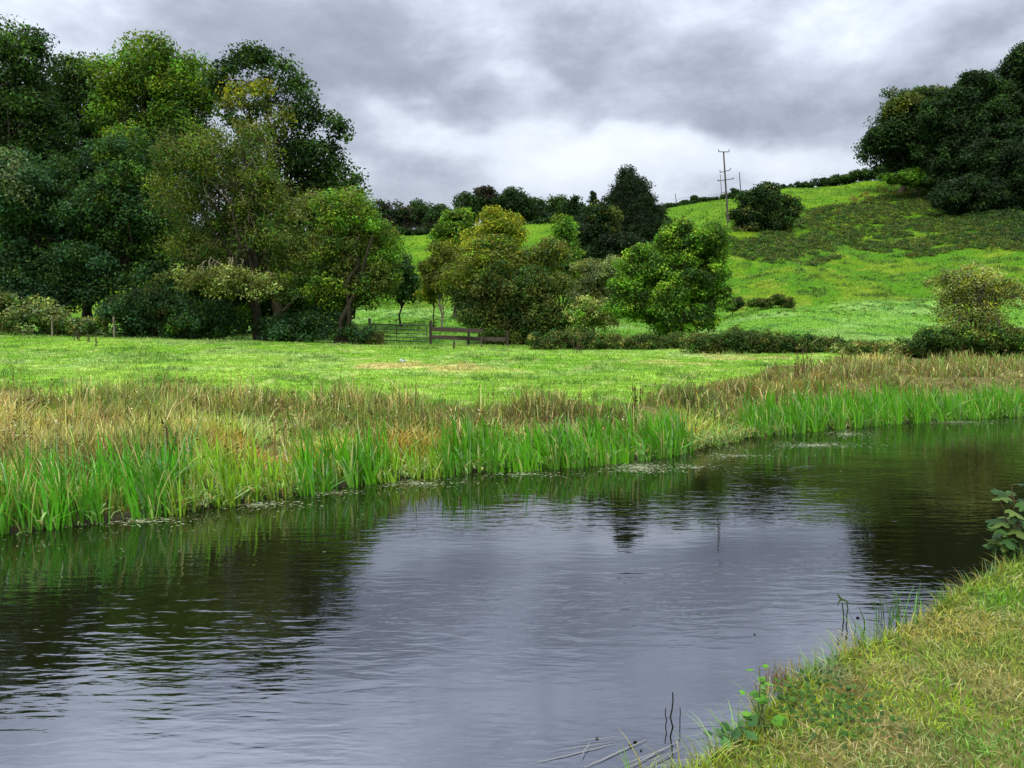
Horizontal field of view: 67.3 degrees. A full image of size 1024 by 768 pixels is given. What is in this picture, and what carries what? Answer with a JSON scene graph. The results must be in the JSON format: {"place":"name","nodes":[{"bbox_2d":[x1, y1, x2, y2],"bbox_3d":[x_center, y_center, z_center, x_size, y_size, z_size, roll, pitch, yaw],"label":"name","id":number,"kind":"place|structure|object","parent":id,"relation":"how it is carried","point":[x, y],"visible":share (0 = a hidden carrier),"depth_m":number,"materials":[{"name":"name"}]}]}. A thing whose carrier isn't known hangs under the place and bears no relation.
{"place":"outdoors","nodes":[
{"label":"outdoors","id":0,"kind":"place"},
{"bbox_2d":[0,416,1023,767],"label":"water","id":1,"kind":"structure","parent":0,"point":[532,618],"depth_m":6.02,"materials":[{"name":"black liquid"}]},
{"bbox_2d":[5,420,1014,629],"bbox_3d":[4.711,1.265,13.749,23.120,0.002,6.117,-2,4,-31],"label":"floating weed","id":2,"kind":"object","parent":1,"relation":"on","point":[415,483],"visible":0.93,"depth_m":11.73,"materials":[{"name":"green plant"}]},
{"bbox_2d":[0,375,1023,537],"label":"reed bed","id":3,"kind":"object","parent":1,"relation":"in","point":[358,460],"visible":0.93,"depth_m":11.68,"materials":[{"name":"green plant"}]},
{"bbox_2d":[16,407,1023,535],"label":"marsh plants","id":4,"kind":"object","parent":1,"relation":"on","point":[704,440],"visible":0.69,"depth_m":11.85,"materials":[{"name":"plant"}]},
{"bbox_2d":[535,744,611,762],"bbox_3d":[0.316,1.832,3.815,0.460,0.001,0.009,-1,4,-23],"label":"floating straw","id":5,"kind":"object","parent":1,"relation":"on","point":[574,753],"visible":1,"depth_m":3.81,"materials":[{"name":"beige plant"}]},
{"bbox_2d":[585,739,645,766],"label":"floating straw","id":6,"kind":"object","parent":1,"relation":"on","point":[614,753],"visible":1,"depth_m":3.81,"materials":[{"name":"beige plant"}]},
{"bbox_2d":[626,741,677,767],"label":"floating straw","id":7,"kind":"object","parent":1,"relation":"on","point":[650,755],"visible":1,"depth_m":3.78,"materials":[{"name":"beige plant"}]},
{"bbox_2d":[665,692,680,726],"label":"dead sticks","id":8,"kind":"object","parent":1,"relation":"in","point":[671,712],"visible":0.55,"depth_m":4.08,"materials":[{"name":"wood"}]},
{"bbox_2d":[837,593,848,620],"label":"broken reed","id":9,"kind":"object","parent":1,"relation":"in","point":[841,599],"visible":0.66,"depth_m":5.63,"materials":[{"name":"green plant"}]},
{"bbox_2d":[849,582,920,628],"bbox_3d":[2.696,1.603,5.489,0.592,0.374,0.265,-1,4,-24],"label":"reed tuft","id":10,"kind":"object","parent":1,"relation":"on","point":[892,619],"visible":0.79,"depth_m":5.53,"materials":[{"name":"green plant"}]},
{"bbox_2d":[891,586,924,628],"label":"reed tuft","id":11,"kind":"object","parent":1,"relation":"on","point":[913,606],"visible":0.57,"depth_m":5.33,"materials":[{"name":"green plant"}]},
{"bbox_2d":[0,181,1023,767],"bbox_3d":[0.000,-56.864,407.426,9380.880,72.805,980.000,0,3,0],"label":"ground","id":12,"kind":"structure","parent":0,"point":[804,297],"depth_m":30.73,"materials":[{"name":"green plant"}]},
{"bbox_2d":[0,14,91,331],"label":"oak tree","id":13,"kind":"object","parent":12,"relation":"on","point":[27,110],"visible":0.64,"depth_m":52.06,"materials":[{"name":"green plant"}]},
{"bbox_2d":[51,316,53,335],"bbox_3d":[-26.242,-3.244,43.889,0.117,1.322,0.125,0,3,0],"label":"fence post","id":14,"kind":"object","parent":12,"relation":"on","point":[52,330],"visible":0.88,"depth_m":43.84,"materials":[{"name":"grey wood"}]},
{"bbox_2d":[0,289,118,335],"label":"bramble hedge","id":15,"kind":"object","parent":12,"relation":"on","point":[15,312],"visible":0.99,"depth_m":44.29,"materials":[{"name":"green plant"}]},
{"bbox_2d":[0,144,126,334],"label":"alder tree","id":16,"kind":"object","parent":12,"relation":"on","point":[28,267],"visible":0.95,"depth_m":46.97,"materials":[{"name":"green plant"}]},
{"bbox_2d":[72,330,80,340],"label":"dock plant","id":17,"kind":"object","parent":12,"relation":"on","point":[77,336],"visible":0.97,"depth_m":39.87,"materials":[{"name":"green plant"}]},
{"bbox_2d":[31,50,129,331],"bbox_3d":[-33.102,-14.435,58.987,10.428,21.375,9.490,-2,4,-32],"label":"ash tree","id":18,"kind":"object","parent":12,"relation":"on","point":[72,84],"visible":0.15,"depth_m":57.16,"materials":[{"name":"green plant"}]},
{"bbox_2d":[113,317,115,337],"bbox_3d":[-22.709,-3.165,43.888,0.118,1.365,0.110,0,3,0],"label":"fence post","id":19,"kind":"object","parent":12,"relation":"on","point":[114,336],"visible":0.86,"depth_m":43.86,"materials":[{"name":"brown wood"}]},
{"bbox_2d":[63,118,198,336],"bbox_3d":[-24.450,-9.778,49.586,8.764,14.034,6.893,0,3,0],"label":"hazel tree","id":20,"kind":"object","parent":12,"relation":"on","point":[114,183],"visible":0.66,"depth_m":47.99,"materials":[{"name":"green plant"}]},
{"bbox_2d":[73,28,232,333],"bbox_3d":[-26.999,-14.522,57.298,11.364,22.162,10.407,2,4,36],"label":"lime tree","id":21,"kind":"object","parent":12,"relation":"on","point":[145,81],"visible":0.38,"depth_m":55.41,"materials":[{"name":"green plant"}]},
{"bbox_2d":[90,281,226,338],"bbox_3d":[-20.866,-4.227,45.793,8.196,3.815,4.827,0,3,0],"label":"elder bush","id":22,"kind":"object","parent":12,"relation":"on","point":[132,315],"visible":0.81,"depth_m":44.60,"materials":[{"name":"green plant"}]},
{"bbox_2d":[161,419,181,456],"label":"dock plant","id":23,"kind":"object","parent":12,"relation":"on","point":[162,422],"visible":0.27,"depth_m":10.31,"materials":[{"name":"brown plant"}]},
{"bbox_2d":[159,298,253,339],"bbox_3d":[-17.873,-3.674,45.378,5.523,2.812,3.887,0,3,0],"label":"bramble bush","id":24,"kind":"object","parent":12,"relation":"on","point":[201,319],"visible":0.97,"depth_m":44.71,"materials":[{"name":"green plant"}]},
{"bbox_2d":[137,114,329,340],"bbox_3d":[-16.092,-8.965,45.024,12.269,13.397,6.789,0,3,0],"label":"willow tree","id":25,"kind":"object","parent":12,"relation":"on","point":[204,184],"visible":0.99,"depth_m":44.73,"materials":[{"name":"green plant"}]},
{"bbox_2d":[171,216,342,332],"bbox_3d":[-21.547,-8.749,61.013,20.146,9.932,8.828,0,3,0],"label":"holly tree","id":26,"kind":"object","parent":12,"relation":"on","point":[264,307],"visible":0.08,"depth_m":59.77,"materials":[{"name":"green plant"}]},
{"bbox_2d":[201,39,387,317],"bbox_3d":[-15.464,-13.738,54.395,12.990,21.282,7.596,0,3,0],"label":"sycamore tree","id":27,"kind":"object","parent":12,"relation":"on","point":[310,158],"visible":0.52,"depth_m":54.10,"materials":[{"name":"green plant"}]},
{"bbox_2d":[250,302,351,342],"bbox_3d":[-12.390,-3.535,45.410,6.052,2.720,3.755,0,3,0],"label":"ivy bush","id":28,"kind":"object","parent":12,"relation":"on","point":[286,326],"visible":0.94,"depth_m":44.72,"materials":[{"name":"green plant"}]},
{"bbox_2d":[284,183,409,343],"bbox_3d":[-9.661,-6.898,45.241,7.251,9.589,4.825,0,3,0],"label":"hawthorn tree","id":29,"kind":"object","parent":12,"relation":"on","point":[354,272],"visible":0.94,"depth_m":44.29,"materials":[{"name":"green plant"}]},
{"bbox_2d":[340,321,388,344],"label":"bramble bush","id":30,"kind":"object","parent":12,"relation":"on","point":[367,334],"visible":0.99,"depth_m":44.63,"materials":[{"name":"green plant"}]},
{"bbox_2d":[369,199,398,226],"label":"tree","id":31,"kind":"object","parent":12,"relation":"on","point":[387,212],"visible":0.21,"depth_m":201.56,"materials":[{"name":"green plant"}]},
{"bbox_2d":[378,251,421,326],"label":"elder tree","id":32,"kind":"object","parent":12,"relation":"on","point":[409,288],"visible":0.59,"depth_m":64.88,"materials":[{"name":"green plant"}]},
{"bbox_2d":[389,199,417,228],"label":"tree","id":33,"kind":"object","parent":12,"relation":"on","point":[403,214],"visible":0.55,"depth_m":204.83,"materials":[{"name":"green plant"}]},
{"bbox_2d":[372,305,460,333],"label":"field weeds","id":34,"kind":"object","parent":12,"relation":"on","point":[396,320],"visible":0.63,"depth_m":69.72,"materials":[{"name":"green plant"}]},
{"bbox_2d":[407,197,436,228],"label":"tree","id":35,"kind":"object","parent":12,"relation":"on","point":[420,206],"visible":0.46,"depth_m":208.58,"materials":[{"name":"green plant"}]},
{"bbox_2d":[413,284,443,326],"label":"apple tree","id":36,"kind":"object","parent":12,"relation":"on","point":[425,296],"visible":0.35,"depth_m":61.51,"materials":[{"name":"green plant"}]},
{"bbox_2d":[420,203,452,229],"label":"tree","id":37,"kind":"object","parent":12,"relation":"on","point":[432,216],"visible":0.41,"depth_m":200.71,"materials":[{"name":"green plant"}]},
{"bbox_2d":[413,240,463,331],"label":"rowan tree","id":38,"kind":"object","parent":12,"relation":"on","point":[428,268],"visible":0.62,"depth_m":58.98,"materials":[{"name":"green plant"}]},
{"bbox_2d":[425,206,482,318],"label":"ash tree","id":39,"kind":"object","parent":12,"relation":"on","point":[453,223],"visible":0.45,"depth_m":74.18,"materials":[{"name":"green plant"}]},
{"bbox_2d":[451,191,482,223],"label":"tree","id":40,"kind":"object","parent":12,"relation":"on","point":[466,199],"visible":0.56,"depth_m":205.26,"materials":[{"name":"green plant"}]},
{"bbox_2d":[429,320,508,345],"bbox_3d":[-2.700,-2.924,45.584,5.339,1.746,0.880,2,4,27],"label":"rail fence","id":41,"kind":"object","parent":12,"relation":"on","point":[468,337],"visible":0.88,"depth_m":45.72,"materials":[{"name":"brown wood"}]},
{"bbox_2d":[0,329,954,420],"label":"pasture grass","id":42,"kind":"structure","parent":12,"relation":"on","point":[506,375],"depth_m":28.44,"materials":[{"name":"green plant"}]},
{"bbox_2d":[436,204,529,265],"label":"maple tree","id":43,"kind":"object","parent":12,"relation":"on","point":[495,223],"visible":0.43,"depth_m":72.19,"materials":[{"name":"green plant"}]},
{"bbox_2d":[387,210,579,235],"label":"hedge","id":44,"kind":"object","parent":12,"relation":"on","point":[418,230],"visible":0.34,"depth_m":192.46,"materials":[{"name":"green plant"}]},
{"bbox_2d":[471,185,497,216],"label":"tree","id":45,"kind":"object","parent":12,"relation":"on","point":[484,194],"visible":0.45,"depth_m":208.04,"materials":[{"name":"green plant"}]},
{"bbox_2d":[430,233,580,345],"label":"hawthorn tree","id":46,"kind":"object","parent":12,"relation":"on","point":[521,287],"visible":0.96,"depth_m":48.41,"materials":[{"name":"green plant"}]},
{"bbox_2d":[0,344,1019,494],"bbox_3d":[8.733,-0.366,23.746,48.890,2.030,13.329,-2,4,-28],"label":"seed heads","id":47,"kind":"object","parent":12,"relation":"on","point":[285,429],"visible":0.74,"depth_m":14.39,"materials":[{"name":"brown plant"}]},
{"bbox_2d":[488,186,532,220],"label":"tree","id":48,"kind":"object","parent":12,"relation":"on","point":[512,199],"visible":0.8,"depth_m":200.50,"materials":[{"name":"green plant"}]},
{"bbox_2d":[0,343,1023,523],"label":"rough grass","id":49,"kind":"structure","parent":12,"relation":"on","point":[114,401],"depth_m":14.98,"materials":[{"name":"plant"}]},
{"bbox_2d":[518,196,551,220],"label":"tree","id":50,"kind":"object","parent":12,"relation":"on","point":[535,204],"visible":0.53,"depth_m":204.76,"materials":[{"name":"green plant"}]},
{"bbox_2d":[536,210,558,218],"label":"tree","id":51,"kind":"object","parent":12,"relation":"on","point":[546,214],"visible":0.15,"depth_m":205.10,"materials":[{"name":"green plant"}]},
{"bbox_2d":[546,194,567,216],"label":"tree","id":52,"kind":"object","parent":12,"relation":"on","point":[554,204],"visible":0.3,"depth_m":208.85,"materials":[{"name":"green plant"}]},
{"bbox_2d":[546,212,585,308],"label":"poplar tree","id":53,"kind":"object","parent":12,"relation":"on","point":[565,224],"visible":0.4,"depth_m":57.02,"materials":[{"name":"green plant"}]},
{"bbox_2d":[559,194,586,216],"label":"tree","id":54,"kind":"object","parent":12,"relation":"on","point":[572,206],"visible":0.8,"depth_m":201.38,"materials":[{"name":"green plant"}]},
{"bbox_2d":[572,335,582,352],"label":"dock plant","id":55,"kind":"object","parent":12,"relation":"on","point":[578,344],"visible":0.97,"depth_m":37.94,"materials":[{"name":"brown plant"}]},
{"bbox_2d":[575,190,598,247],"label":"conifer tree","id":56,"kind":"object","parent":12,"relation":"on","point":[593,194],"visible":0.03,"depth_m":84.61,"materials":[{"name":"green plant"}]},
{"bbox_2d":[562,294,621,333],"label":"bramble bush","id":57,"kind":"object","parent":12,"relation":"on","point":[592,316],"visible":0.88,"depth_m":47.46,"materials":[{"name":"green plant"}]},
{"bbox_2d":[563,254,621,335],"bbox_3d":[5.870,-6.160,54.670,4.439,6.100,3.166,0,3,0],"label":"sallow bush","id":58,"kind":"object","parent":12,"relation":"on","point":[593,275],"visible":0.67,"depth_m":53.99,"materials":[{"name":"green plant"}]},
{"bbox_2d":[524,327,687,349],"bbox_3d":[5.285,-2.377,41.893,9.226,1.486,2.217,0,3,0],"label":"bramble hedge","id":59,"kind":"object","parent":12,"relation":"on","point":[566,338],"visible":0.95,"depth_m":41.53,"materials":[{"name":"green plant"}]},
{"bbox_2d":[574,199,646,319],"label":"yew tree","id":60,"kind":"object","parent":12,"relation":"on","point":[601,234],"visible":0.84,"depth_m":77.86,"materials":[{"name":"green plant"}]},
{"bbox_2d":[579,164,683,264],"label":"conifer tree","id":61,"kind":"object","parent":12,"relation":"on","point":[630,195],"visible":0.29,"depth_m":81.59,"materials":[{"name":"green plant"}]},
{"bbox_2d":[628,374,642,415],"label":"dock plant","id":62,"kind":"object","parent":12,"relation":"on","point":[635,397],"visible":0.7,"depth_m":15.65,"materials":[{"name":"brown plant"}]},
{"bbox_2d":[300,179,1023,339],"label":"hillside grass","id":63,"kind":"structure","parent":12,"relation":"on","point":[634,324],"depth_m":82.36,"materials":[{"name":"green plant"}]},
{"bbox_2d":[599,215,738,338],"bbox_3d":[9.299,-6.041,45.667,8.246,7.909,4.252,0,3,0],"label":"maple tree","id":64,"kind":"object","parent":12,"relation":"on","point":[661,285],"visible":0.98,"depth_m":44.91,"materials":[{"name":"green plant"}]},
{"bbox_2d":[659,188,739,207],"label":"skyline hedge","id":65,"kind":"object","parent":12,"relation":"on","point":[693,199],"visible":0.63,"depth_m":165.20,"materials":[{"name":"green plant"}]},
{"bbox_2d":[717,149,733,225],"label":"utility pole","id":66,"kind":"object","parent":12,"relation":"on","point":[725,179],"visible":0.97,"depth_m":117.34,"materials":[{"name":"brown wood"}]},
{"bbox_2d":[703,715,757,749],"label":"bindweed plant","id":67,"kind":"object","parent":12,"relation":"on","point":[736,733],"visible":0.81,"depth_m":3.14,"materials":[{"name":"green plant"}]},
{"bbox_2d":[721,296,748,316],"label":"gorse bush","id":68,"kind":"object","parent":12,"relation":"on","point":[740,301],"visible":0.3,"depth_m":75.99,"materials":[{"name":"green plant"}]},
{"bbox_2d":[739,664,786,731],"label":"young nettle","id":69,"kind":"object","parent":12,"relation":"on","point":[762,700],"visible":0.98,"depth_m":3.22,"materials":[{"name":"green plant"}]},
{"bbox_2d":[673,324,854,353],"bbox_3d":[12.492,-2.127,37.865,9.092,1.682,2.367,0,3,0],"label":"bramble hedge","id":70,"kind":"object","parent":12,"relation":"on","point":[738,340],"visible":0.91,"depth_m":37.46,"materials":[{"name":"green plant"}]},
{"bbox_2d":[725,181,804,232],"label":"hawthorn bush","id":71,"kind":"object","parent":12,"relation":"on","point":[765,205],"visible":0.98,"depth_m":118.17,"materials":[{"name":"green plant"}]},
{"bbox_2d":[746,292,796,308],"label":"gorse bush","id":72,"kind":"object","parent":12,"relation":"on","point":[778,299],"visible":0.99,"depth_m":77.12,"materials":[{"name":"green plant"}]},
{"bbox_2d":[763,658,807,695],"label":"sedge tuft","id":73,"kind":"object","parent":12,"relation":"on","point":[781,677],"visible":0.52,"depth_m":3.84,"materials":[{"name":"plant"}]},
{"bbox_2d":[792,347,814,380],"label":"dock plant","id":74,"kind":"object","parent":12,"relation":"on","point":[795,367],"visible":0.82,"depth_m":22.57,"materials":[{"name":"brown plant"}]},
{"bbox_2d":[599,543,1023,767],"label":"bank grass","id":75,"kind":"structure","parent":12,"relation":"on","point":[846,653],"depth_m":3.56,"materials":[{"name":"green plant"}]},
{"bbox_2d":[789,653,847,678],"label":"sedge tuft","id":76,"kind":"object","parent":12,"relation":"on","point":[812,665],"visible":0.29,"depth_m":3.93,"materials":[{"name":"plant"}]},
{"bbox_2d":[779,163,888,188],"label":"skyline hedge","id":77,"kind":"object","parent":12,"relation":"on","point":[859,175],"visible":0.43,"depth_m":164.75,"materials":[{"name":"green plant"}]},
{"bbox_2d":[747,650,952,767],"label":"broadleaf weeds","id":78,"kind":"object","parent":12,"relation":"on","point":[792,710],"visible":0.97,"depth_m":3.35,"materials":[{"name":"green plant"}]},
{"bbox_2d":[810,184,909,214],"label":"bracken","id":79,"kind":"object","parent":12,"relation":"on","point":[854,199],"visible":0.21,"depth_m":144.94,"materials":[{"name":"green plant"}]},
{"bbox_2d":[725,259,1023,323],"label":"hill weeds","id":80,"kind":"object","parent":12,"relation":"on","point":[921,300],"visible":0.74,"depth_m":77.81,"materials":[{"name":"green plant"}]},
{"bbox_2d":[727,186,1023,265],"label":"bramble scrub","id":81,"kind":"object","parent":12,"relation":"on","point":[920,223],"visible":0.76,"depth_m":115.88,"materials":[{"name":"green plant"}]},
{"bbox_2d":[829,336,929,357],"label":"bramble hedge","id":82,"kind":"object","parent":12,"relation":"on","point":[852,346],"visible":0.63,"depth_m":33.60,"materials":[{"name":"green plant"}]},
{"bbox_2d":[851,84,950,192],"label":"oak tree","id":83,"kind":"object","parent":12,"relation":"on","point":[890,140],"visible":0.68,"depth_m":145.18,"materials":[{"name":"green plant"}]},
{"bbox_2d":[876,167,933,197],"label":"holly bush","id":84,"kind":"object","parent":12,"relation":"on","point":[913,177],"visible":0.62,"depth_m":140.95,"materials":[{"name":"green plant"}]},
{"bbox_2d":[903,322,1023,357],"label":"bramble hedge","id":85,"kind":"object","parent":12,"relation":"on","point":[994,338],"visible":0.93,"depth_m":32.43,"materials":[{"name":"green plant"}]},
{"bbox_2d":[909,68,1023,194],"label":"oak tree","id":86,"kind":"object","parent":12,"relation":"on","point":[962,114],"visible":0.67,"depth_m":134.17,"materials":[{"name":"green plant"}]},
{"bbox_2d":[919,188,1023,242],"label":"shaded undergrowth","id":87,"kind":"object","parent":12,"relation":"on","point":[998,227],"visible":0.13,"depth_m":117.19,"materials":[{"name":"green plant"}]},
{"bbox_2d":[921,259,1023,332],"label":"hawthorn bush","id":88,"kind":"object","parent":12,"relation":"on","point":[985,310],"visible":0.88,"depth_m":33.00,"materials":[{"name":"green plant"}]},
{"bbox_2d":[926,135,1023,213],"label":"holly tree","id":89,"kind":"object","parent":12,"relation":"on","point":[994,179],"visible":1,"depth_m":124.33,"materials":[{"name":"green plant"}]},
{"bbox_2d":[982,483,1023,558],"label":"sycamore sapling","id":90,"kind":"object","parent":12,"relation":"on","point":[1012,523],"visible":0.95,"depth_m":5.82,"materials":[{"name":"green plant"}]},
{"bbox_2d":[990,40,1023,136],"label":"oak tree","id":91,"kind":"object","parent":12,"relation":"on","point":[1011,66],"visible":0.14,"depth_m":139.46,"materials":[{"name":"green plant"}]},
{"bbox_3d":[-8.963,-3.284,48.492,0.182,1.722,0.177,0,3,0],"label":"gate post","id":92,"kind":"object","parent":12,"relation":"on","visible":0},
{"bbox_2d":[371,324,426,341],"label":"field gate","id":93,"kind":"structure","parent":92,"relation":"attached to","point":[396,329],"depth_m":47.52,"materials":[{"name":"paint"}]},
{"bbox_2d":[0,0,1023,230],"label":"sky","id":94,"kind":"structure","parent":0,"point":[443,98],"materials":[{"name":"grey"}]}
]}

